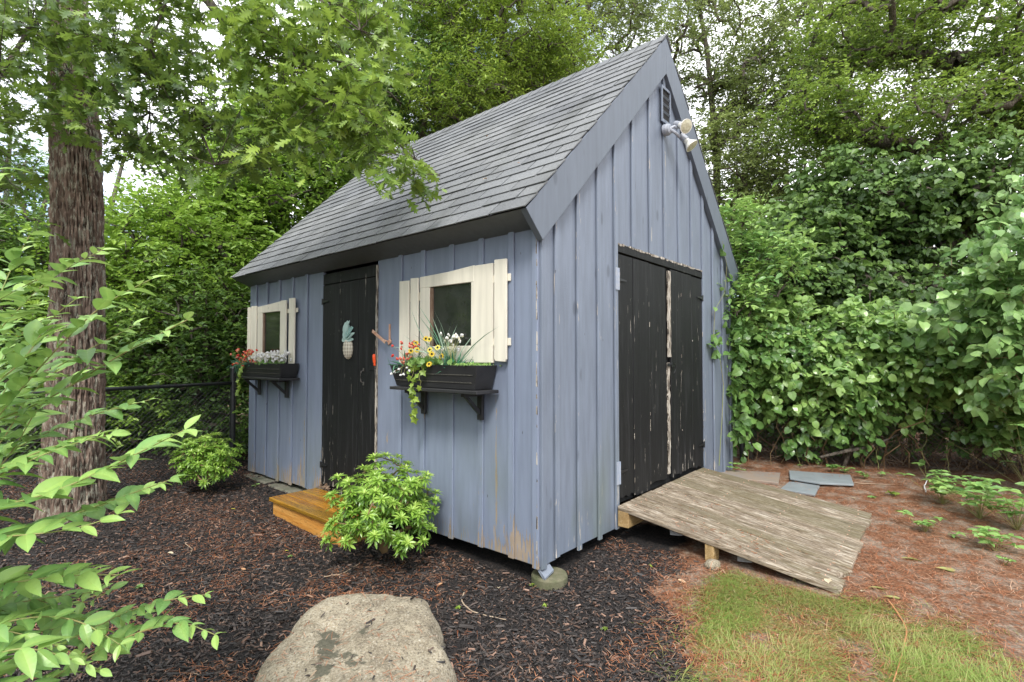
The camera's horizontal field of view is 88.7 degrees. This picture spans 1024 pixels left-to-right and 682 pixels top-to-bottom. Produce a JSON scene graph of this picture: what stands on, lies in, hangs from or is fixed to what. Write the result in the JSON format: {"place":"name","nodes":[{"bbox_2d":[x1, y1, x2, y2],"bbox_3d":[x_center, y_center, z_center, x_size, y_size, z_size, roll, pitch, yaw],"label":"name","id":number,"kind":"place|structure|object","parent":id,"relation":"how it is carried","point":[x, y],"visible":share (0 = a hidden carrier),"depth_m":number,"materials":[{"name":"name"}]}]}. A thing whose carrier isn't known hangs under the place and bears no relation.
{"place":"outdoors","nodes":[
{"label":"outdoors","id":0,"kind":"place"},
{"bbox_2d":[0,385,1023,681],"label":"ground","id":1,"kind":"structure","parent":0,"point":[654,537],"depth_m":3.40,"materials":[{"name":"soil"}]},
{"bbox_2d":[0,129,150,462],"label":"tree","id":2,"kind":"object","parent":1,"relation":"on","point":[8,241],"visible":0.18,"depth_m":7.55,"materials":[{"name":"green plant"}]},
{"bbox_2d":[0,167,200,554],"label":"arching shrub","id":3,"kind":"object","parent":1,"relation":"on","point":[34,333],"visible":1,"depth_m":1.47,"materials":[{"name":"green plant"}]},
{"bbox_2d":[0,562,223,681],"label":"arching shrub","id":4,"kind":"object","parent":1,"relation":"on","point":[67,625],"visible":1,"depth_m":1.34,"materials":[{"name":"green plant"}]},
{"bbox_2d":[0,367,236,512],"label":"chain link fence","id":5,"kind":"object","parent":1,"relation":"on","point":[231,383],"visible":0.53,"depth_m":5.52,"materials":[{"name":"black metal"}]},
{"bbox_2d":[4,245,250,463],"bbox_3d":[-4.739,0.382,7.372,4.655,3.319,3.200,-1,-2,16],"label":"tree","id":6,"kind":"object","parent":1,"relation":"on","point":[208,366],"visible":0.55,"depth_m":6.66,"materials":[{"name":"green plant"}]},
{"bbox_2d":[0,166,288,450],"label":"tree","id":7,"kind":"object","parent":1,"relation":"on","point":[189,236],"visible":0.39,"depth_m":6.97,"materials":[{"name":"green plant"}]},
{"bbox_2d":[169,432,244,488],"bbox_3d":[-3.059,1.176,5.256,0.678,0.531,0.656,-2,-2,41],"label":"pieris shrub","id":8,"kind":"object","parent":1,"relation":"on","point":[204,453],"visible":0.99,"depth_m":5.11,"materials":[{"name":"green plant"}]},
{"bbox_2d":[0,0,446,523],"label":"oak tree","id":9,"kind":"object","parent":1,"relation":"on","point":[65,41],"visible":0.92,"depth_m":3.62,"materials":[{"name":"green plant"}]},
{"bbox_2d":[110,59,418,266],"bbox_3d":[-3.928,-1.534,8.552,4.162,6.110,4.360,-2,-2,41],"label":"tree","id":10,"kind":"object","parent":1,"relation":"on","point":[282,194],"visible":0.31,"depth_m":7.89,"materials":[{"name":"green plant"}]},
{"bbox_2d":[269,488,382,546],"bbox_3d":[-1.565,1.486,4.421,1.160,0.220,0.455,-2,-2,41],"label":"wooden step","id":11,"kind":"object","parent":1,"relation":"on","point":[307,510],"visible":0.49,"depth_m":4.37,"materials":[{"name":"brown wood"}]},
{"bbox_2d":[324,564,357,576],"bbox_3d":[-1.101,1.518,3.466,0.066,0.012,0.290,-1,-2,37],"label":"stick","id":12,"kind":"object","parent":1,"relation":"on","point":[341,573],"visible":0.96,"depth_m":3.39,"materials":[{"name":"beige wood"}]},
{"bbox_2d":[0,444,702,681],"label":"pine needles","id":13,"kind":"object","parent":1,"relation":"on","point":[443,560],"visible":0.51,"depth_m":3.17,"materials":[{"name":"brown plant"}]},
{"bbox_2d":[254,593,456,681],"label":"boulder","id":14,"kind":"object","parent":1,"relation":"on","point":[408,617],"visible":0.98,"depth_m":2.24,"materials":[{"name":"stone"}]},
{"bbox_2d":[0,444,721,681],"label":"mulch chips","id":15,"kind":"object","parent":1,"relation":"on","point":[498,631],"visible":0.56,"depth_m":3.11,"materials":[{"name":"black wood"}]},
{"bbox_2d":[461,592,505,619],"bbox_3d":[-0.195,1.509,2.958,0.094,0.017,0.407,1,-2,-39],"label":"stick","id":16,"kind":"object","parent":15,"relation":"on","point":[474,611],"visible":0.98,"depth_m":2.92,"materials":[{"name":"beige wood"}]},
{"bbox_2d":[319,451,441,559],"bbox_3d":[-0.894,1.115,3.644,0.843,0.684,0.866,-2,-2,41],"label":"pieris shrub","id":17,"kind":"object","parent":1,"relation":"on","point":[408,506],"visible":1,"depth_m":3.43,"materials":[{"name":"green plant"}]},
{"bbox_2d":[281,0,524,165],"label":"tree","id":18,"kind":"object","parent":1,"relation":"on","point":[398,103],"visible":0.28,"depth_m":9.55,"materials":[{"name":"green plant"}]},
{"bbox_2d":[230,34,738,590],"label":"garden shed","id":19,"kind":"structure","parent":1,"relation":"on","point":[574,260],"depth_m":4.21,"materials":[{"name":"blue paint"}]},
{"bbox_2d":[237,363,299,397],"bbox_3d":[-2.586,0.411,5.509,1.014,0.355,0.214,-2,-2,41],"label":"flower box","id":20,"kind":"object","parent":19,"relation":"attached to","point":[275,373],"visible":0.95,"depth_m":5.35,"materials":[{"name":"black paint"}]},
{"bbox_2d":[235,362,245,395],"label":"trailing ivy","id":21,"kind":"object","parent":20,"relation":"hanging from","point":[238,383],"visible":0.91,"depth_m":5.66,"materials":[{"name":"green plant"}]},
{"bbox_2d":[230,348,257,366],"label":"flowers","id":22,"kind":"object","parent":20,"relation":"in","point":[248,352],"visible":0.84,"depth_m":5.70,"materials":[{"name":"red plant"}]},
{"bbox_2d":[228,354,259,372],"bbox_3d":[-2.902,0.240,5.723,0.486,0.276,0.358,-2,-2,41],"label":"greenery","id":23,"kind":"object","parent":20,"relation":"in","point":[236,365],"visible":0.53,"depth_m":5.69,"materials":[{"name":"green plant"}]},
{"bbox_2d":[254,358,284,364],"bbox_3d":[-2.466,0.240,5.428,0.596,0.138,0.315,-2,-2,41],"label":"greenery","id":24,"kind":"object","parent":20,"relation":"in","point":[275,362],"visible":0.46,"depth_m":5.35,"materials":[{"name":"green plant"}]},
{"bbox_2d":[252,349,291,362],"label":"flowers","id":25,"kind":"object","parent":20,"relation":"in","point":[273,355],"visible":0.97,"depth_m":5.33,"materials":[{"name":"white plant"}]},
{"bbox_2d":[247,298,297,363],"bbox_3d":[-2.612,-0.089,5.675,1.150,0.685,0.030,-2,-2,41],"label":"window","id":26,"kind":"structure","parent":19,"relation":"in","point":[271,334],"depth_m":5.67,"materials":[{"name":"beige paint"}]},
{"bbox_2d":[342,320,354,358],"bbox_3d":[-1.475,-0.029,4.724,0.210,0.391,0.084,-2,-2,41],"label":"pineapple plaque","id":27,"kind":"object","parent":19,"relation":"attached to","point":[347,339],"visible":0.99,"depth_m":4.68,"materials":[{"name":"wood"}]},
{"bbox_2d":[320,264,377,505],"bbox_3d":[-1.482,0.384,4.709,0.904,2.060,0.062,-2,-2,41],"label":"door","id":28,"kind":"structure","parent":19,"relation":"in","point":[348,385],"depth_m":4.70,"materials":[{"name":"black paint"}]},
{"bbox_2d":[372,354,375,377],"bbox_3d":[-1.160,0.210,4.414,0.036,0.200,0.029,-1,-2,18],"label":"screwdriver","id":29,"kind":"object","parent":19,"relation":"attached to","point":[374,359],"visible":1,"depth_m":4.40,"materials":[{"name":"orange plastic"}]},
{"bbox_2d":[390,364,498,419],"bbox_3d":[-0.514,0.356,3.717,0.944,0.375,0.214,-2,-2,41],"label":"flower box","id":30,"kind":"object","parent":19,"relation":"attached to","point":[466,382],"visible":0.86,"depth_m":3.55,"materials":[{"name":"black paint"}]},
{"bbox_2d":[390,364,409,375],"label":"flowers","id":31,"kind":"object","parent":30,"relation":"in","point":[394,371],"visible":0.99,"depth_m":3.83,"materials":[{"name":"white plant"}]},
{"bbox_2d":[388,352,421,372],"bbox_3d":[-0.789,0.159,3.923,0.296,0.189,0.340,0,-2,0],"label":"greenery","id":32,"kind":"object","parent":30,"relation":"in","point":[399,363],"visible":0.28,"depth_m":3.88,"materials":[{"name":"green plant"}]},
{"bbox_2d":[391,340,419,363],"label":"flowers","id":33,"kind":"object","parent":30,"relation":"in","point":[409,346],"visible":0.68,"depth_m":3.89,"materials":[{"name":"red plant"}]},
{"bbox_2d":[406,365,419,424],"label":"trailing ivy","id":34,"kind":"object","parent":30,"relation":"hanging from","point":[414,412],"visible":0.94,"depth_m":3.75,"materials":[{"name":"green plant"}]},
{"bbox_2d":[413,365,425,390],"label":"trailing ivy","id":35,"kind":"object","parent":30,"relation":"in","point":[422,371],"visible":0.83,"depth_m":3.68,"materials":[{"name":"green plant"}]},
{"bbox_2d":[408,336,443,366],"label":"flowers","id":36,"kind":"object","parent":30,"relation":"on","point":[431,353],"visible":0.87,"depth_m":3.70,"materials":[{"name":"yellow plant"}]},
{"bbox_2d":[407,355,455,368],"bbox_3d":[-0.577,0.154,3.739,0.554,0.114,0.251,-2,-2,41],"label":"greenery","id":37,"kind":"object","parent":30,"relation":"in","point":[419,361],"visible":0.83,"depth_m":3.68,"materials":[{"name":"green plant"}]},
{"bbox_2d":[387,311,495,364],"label":"ornamental grass","id":38,"kind":"object","parent":30,"relation":"in","point":[444,350],"depth_m":3.66,"materials":[{"name":"green grass blades"},{"name":"leaf"}]},
{"bbox_2d":[439,332,463,363],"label":"flowers","id":39,"kind":"object","parent":30,"relation":"in","point":[454,336],"visible":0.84,"depth_m":3.65,"materials":[{"name":"white plant"}]},
{"bbox_2d":[430,349,473,372],"bbox_3d":[-0.378,0.140,3.593,0.366,0.177,0.300,-2,-2,41],"label":"greenery","id":40,"kind":"object","parent":30,"relation":"in","point":[458,361],"visible":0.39,"depth_m":3.56,"materials":[{"name":"green plant"}]},
{"bbox_2d":[449,362,500,365],"bbox_3d":[-0.303,0.162,3.558,0.483,0.048,0.306,-1,-2,19],"label":"greenery","id":41,"kind":"object","parent":30,"relation":"in","point":[473,364],"visible":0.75,"depth_m":3.47,"materials":[{"name":"green plant"}]},
{"bbox_2d":[399,259,510,362],"bbox_3d":[-0.452,-0.182,3.807,1.163,0.707,0.030,-2,-2,41],"label":"window","id":42,"kind":"structure","parent":19,"relation":"in","point":[472,300],"depth_m":3.73,"materials":[{"name":"beige paint"}]},
{"bbox_2d":[615,254,666,498],"bbox_3d":[1.077,0.290,4.325,0.054,1.919,0.920,-2,-2,41],"label":"door","id":43,"kind":"structure","parent":19,"relation":"in","point":[640,285],"depth_m":4.30,"materials":[{"name":"black paint"}]},
{"bbox_2d":[666,269,704,477],"bbox_3d":[1.663,0.302,4.993,0.066,1.902,0.860,-2,-2,41],"label":"door","id":44,"kind":"structure","parent":19,"relation":"in","point":[684,294],"depth_m":4.97,"materials":[{"name":"black paint"}]},
{"bbox_2d":[708,241,763,464],"bbox_3d":[2.441,0.124,5.702,0.377,2.401,1.017,-2,-2,41],"label":"climbing vine","id":45,"kind":"object","parent":19,"relation":"attached to","point":[736,335],"visible":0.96,"depth_m":5.75,"materials":[{"name":"green plant"}]},
{"bbox_2d":[386,0,626,133],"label":"tree","id":46,"kind":"object","parent":1,"relation":"on","point":[542,62],"visible":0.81,"depth_m":9.12,"materials":[{"name":"green plant"}]},
{"bbox_2d":[1,126,1023,387],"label":"distant woods","id":47,"kind":"object","parent":1,"relation":"on","point":[285,224],"depth_m":16.80,"materials":[{"name":"green plant"}]},
{"bbox_2d":[414,0,689,132],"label":"tree","id":48,"kind":"object","parent":1,"relation":"on","point":[637,12],"visible":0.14,"depth_m":12.43,"materials":[{"name":"green plant"}]},
{"bbox_2d":[663,637,723,681],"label":"grass edge","id":49,"kind":"object","parent":1,"relation":"on","point":[690,666],"depth_m":2.44,"materials":[{"name":"green plant"}]},
{"bbox_2d":[703,559,720,570],"bbox_3d":[1.324,1.481,3.455,0.098,0.077,0.153,-2,-2,41],"label":"stone","id":50,"kind":"object","parent":1,"relation":"on","point":[715,563],"visible":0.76,"depth_m":3.42,"materials":[{"name":"stone"}]},
{"bbox_2d":[700,620,756,655],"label":"grass tuft","id":51,"kind":"object","parent":1,"relation":"on","point":[720,637],"visible":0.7,"depth_m":2.61,"materials":[{"name":"green plant"}]},
{"bbox_2d":[726,462,741,471],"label":"weed","id":52,"kind":"object","parent":1,"relation":"on","point":[735,467],"visible":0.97,"depth_m":5.72,"materials":[{"name":"green plant"}]},
{"bbox_2d":[636,0,851,238],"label":"tree","id":53,"kind":"object","parent":1,"relation":"on","point":[742,102],"visible":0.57,"depth_m":10.94,"materials":[{"name":"green plant"}]},
{"bbox_2d":[618,468,871,593],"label":"entry ramp","id":54,"kind":"structure","parent":1,"relation":"on","point":[829,535],"depth_m":3.90,"materials":[{"name":"wood"}]},
{"bbox_2d":[644,475,819,572],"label":"needle litter","id":55,"kind":"object","parent":54,"relation":"on","point":[737,529],"visible":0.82,"depth_m":3.63,"materials":[{"name":"brown plant"}]},
{"bbox_2d":[695,581,794,608],"bbox_3d":[1.334,1.489,3.040,0.562,0.166,0.411,1,-2,-30],"label":"grass tuft","id":56,"kind":"object","parent":1,"relation":"on","point":[740,591],"visible":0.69,"depth_m":3.07,"materials":[{"name":"green plant"}]},
{"bbox_2d":[721,470,779,484],"bbox_3d":[2.527,1.439,5.583,0.600,0.030,0.502,-1,-2,27],"label":"slate slab","id":57,"kind":"object","parent":1,"relation":"on","point":[758,476],"depth_m":5.53,"materials":[{"name":"beige stone"}]},
{"bbox_2d":[716,182,847,458],"bbox_3d":[2.911,-0.212,6.217,1.807,3.397,1.364,1,-2,-23],"label":"sapling","id":58,"kind":"object","parent":1,"relation":"on","point":[747,245],"visible":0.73,"depth_m":6.07,"materials":[{"name":"green plant"}]},
{"bbox_2d":[783,417,799,463],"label":"vine shoot","id":59,"kind":"object","parent":1,"relation":"on","point":[792,436],"visible":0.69,"depth_m":6.02,"materials":[{"name":"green plant"}]},
{"bbox_2d":[755,637,832,681],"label":"grass tuft","id":60,"kind":"object","parent":1,"relation":"on","point":[793,661],"visible":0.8,"depth_m":2.39,"materials":[{"name":"green plant"}]},
{"bbox_2d":[781,482,819,496],"bbox_3d":[2.850,1.434,5.124,0.308,0.022,0.536,-2,-2,41],"label":"slate slab","id":61,"kind":"object","parent":1,"relation":"on","point":[802,488],"depth_m":5.04,"materials":[{"name":"grey stone"}]},
{"bbox_2d":[771,594,848,633],"bbox_3d":[1.643,1.440,2.833,0.436,0.143,0.487,-2,-2,41],"label":"grass tuft","id":62,"kind":"object","parent":1,"relation":"on","point":[807,613],"visible":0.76,"depth_m":2.85,"materials":[{"name":"green plant"}]},
{"bbox_2d":[726,276,904,467],"bbox_3d":[3.311,0.405,6.210,2.092,2.507,1.745,-1,-2,20],"label":"vine hedge","id":63,"kind":"object","parent":1,"relation":"on","point":[789,369],"visible":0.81,"depth_m":5.86,"materials":[{"name":"green plant"}]},
{"bbox_2d":[789,470,853,485],"bbox_3d":[3.172,1.409,5.373,0.572,0.020,0.548,-1,-2,27],"label":"slate slab","id":64,"kind":"object","parent":1,"relation":"on","point":[821,478],"depth_m":5.32,"materials":[{"name":"grey stone"}]},
{"bbox_2d":[632,566,1023,681],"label":"grass","id":65,"kind":"structure","parent":1,"relation":"on","point":[960,675],"depth_m":2.57,"materials":[{"name":"green plant"}]},
{"bbox_2d":[887,598,906,680],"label":"root","id":66,"kind":"object","parent":65,"relation":"on","point":[891,604],"visible":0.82,"depth_m":2.63,"materials":[{"name":"brown wood"}]},
{"bbox_2d":[634,433,1023,681],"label":"pine straw","id":67,"kind":"object","parent":1,"relation":"on","point":[823,618],"visible":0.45,"depth_m":2.89,"materials":[{"name":"brown plant"}]},
{"bbox_2d":[825,464,840,471],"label":"weed","id":68,"kind":"object","parent":1,"relation":"on","point":[832,466],"visible":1,"depth_m":5.67,"materials":[{"name":"green plant"}]},
{"bbox_2d":[840,466,854,472],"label":"weed","id":69,"kind":"object","parent":1,"relation":"on","point":[845,469],"visible":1,"depth_m":5.60,"materials":[{"name":"green plant"}]},
{"bbox_2d":[825,616,887,668],"bbox_3d":[1.646,1.455,2.512,0.329,0.134,0.400,-1,-2,31],"label":"grass tuft","id":70,"kind":"object","parent":1,"relation":"on","point":[853,647],"visible":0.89,"depth_m":2.51,"materials":[{"name":"green plant"}]},
{"bbox_2d":[819,433,899,467],"bbox_3d":[3.843,0.854,5.774,0.916,1.193,0.284,0,-2,-10],"label":"bare trunk","id":71,"kind":"object","parent":1,"relation":"on","point":[850,450],"visible":0.47,"depth_m":5.74,"materials":[{"name":"brown plant"}]},
{"bbox_2d":[707,0,1012,216],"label":"tree","id":72,"kind":"object","parent":1,"relation":"on","point":[794,7],"visible":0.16,"depth_m":10.84,"materials":[{"name":"green plant"}]},
{"bbox_2d":[854,471,868,478],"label":"weed","id":73,"kind":"object","parent":1,"relation":"on","point":[866,474],"visible":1,"depth_m":5.38,"materials":[{"name":"green plant"}]},
{"bbox_2d":[732,110,1023,340],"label":"vine covered tree","id":74,"kind":"object","parent":1,"relation":"on","point":[880,225],"visible":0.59,"depth_m":7.36,"materials":[{"name":"green plant"}]},
{"bbox_2d":[876,435,881,469],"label":"vine shoot","id":75,"kind":"object","parent":1,"relation":"on","point":[878,457],"visible":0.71,"depth_m":5.74,"materials":[{"name":"green plant"}]},
{"bbox_2d":[736,404,1022,474],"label":"dead brush","id":76,"kind":"object","parent":1,"relation":"on","point":[925,438],"visible":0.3,"depth_m":5.77,"materials":[{"name":"brown plant"}]},
{"bbox_2d":[738,362,1023,473],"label":"chain link fence","id":77,"kind":"object","parent":1,"relation":"on","point":[741,447],"visible":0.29,"depth_m":5.68,"materials":[{"name":"black metal"}]},
{"bbox_2d":[742,0,1023,177],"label":"tree","id":78,"kind":"object","parent":1,"relation":"on","point":[981,103],"visible":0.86,"depth_m":8.22,"materials":[{"name":"green plant"}]},
{"bbox_2d":[896,508,946,531],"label":"weed","id":79,"kind":"object","parent":1,"relation":"on","point":[923,522],"visible":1,"depth_m":3.94,"materials":[{"name":"green plant"}]},
{"bbox_2d":[913,424,935,473],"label":"vine shoot","id":80,"kind":"object","parent":1,"relation":"on","point":[928,432],"visible":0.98,"depth_m":5.51,"materials":[{"name":"green plant"}]},
{"bbox_2d":[828,289,1023,473],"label":"vine hedge","id":81,"kind":"object","parent":1,"relation":"on","point":[924,372],"visible":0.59,"depth_m":5.49,"materials":[{"name":"green plant"}]},
{"bbox_2d":[834,588,1022,681],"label":"sparse grass","id":82,"kind":"structure","parent":1,"relation":"on","point":[948,628],"depth_m":2.67,"materials":[{"name":"green plant"}]},
{"bbox_2d":[882,632,994,681],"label":"grass tuft","id":83,"kind":"object","parent":1,"relation":"on","point":[928,657],"visible":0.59,"depth_m":2.40,"materials":[{"name":"green plant"}]},
{"bbox_2d":[893,462,998,503],"bbox_3d":[3.770,1.270,4.548,0.708,0.300,0.686,-2,-2,41],"label":"weed","id":84,"kind":"object","parent":1,"relation":"on","point":[947,480],"visible":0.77,"depth_m":4.51,"materials":[{"name":"green plant"}]},
{"bbox_2d":[936,567,955,572],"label":"strap leaf","id":85,"kind":"object","parent":1,"relation":"on","point":[947,568],"visible":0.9,"depth_m":3.32,"materials":[{"name":"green plant"}]},
{"bbox_2d":[941,427,953,473],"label":"vine shoot","id":86,"kind":"object","parent":1,"relation":"on","point":[948,443],"visible":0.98,"depth_m":5.49,"materials":[{"name":"green plant"}]},
{"bbox_2d":[947,531,965,537],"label":"weed","id":87,"kind":"object","parent":1,"relation":"on","point":[954,535],"visible":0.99,"depth_m":3.82,"materials":[{"name":"green plant"}]},
{"bbox_2d":[898,175,1023,429],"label":"tall vine bush","id":88,"kind":"object","parent":1,"relation":"on","point":[992,317],"visible":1,"depth_m":4.75,"materials":[{"name":"green plant"}]},
{"bbox_2d":[904,412,1023,486],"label":"weed","id":89,"kind":"object","parent":1,"relation":"on","point":[1020,423],"visible":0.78,"depth_m":4.89,"materials":[{"name":"green plant"}]},
{"bbox_2d":[923,473,1023,518],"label":"weed","id":90,"kind":"object","parent":1,"relation":"on","point":[977,498],"visible":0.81,"depth_m":4.15,"materials":[{"name":"green plant"}]},
{"bbox_2d":[947,481,1023,529],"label":"weed","id":91,"kind":"object","parent":1,"relation":"on","point":[1010,502],"visible":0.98,"depth_m":3.91,"materials":[{"name":"green plant"}]},
{"bbox_2d":[966,526,1023,550],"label":"weed","id":92,"kind":"object","parent":1,"relation":"on","point":[983,531],"visible":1,"depth_m":3.59,"materials":[{"name":"green plant"}]},
{"bbox_2d":[974,407,1023,477],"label":"vine hedge","id":93,"kind":"object","parent":1,"relation":"on","point":[1016,416],"visible":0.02,"depth_m":5.25,"materials":[{"name":"green plant"}]},
{"bbox_2d":[996,555,1015,564],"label":"weed","id":94,"kind":"object","parent":1,"relation":"on","point":[1005,558],"visible":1,"depth_m":3.36,"materials":[{"name":"green plant"}]},
{"bbox_2d":[0,0,1023,295],"label":"sky","id":95,"kind":"structure","parent":0,"point":[212,36],"materials":[{"name":"white"}]}
]}

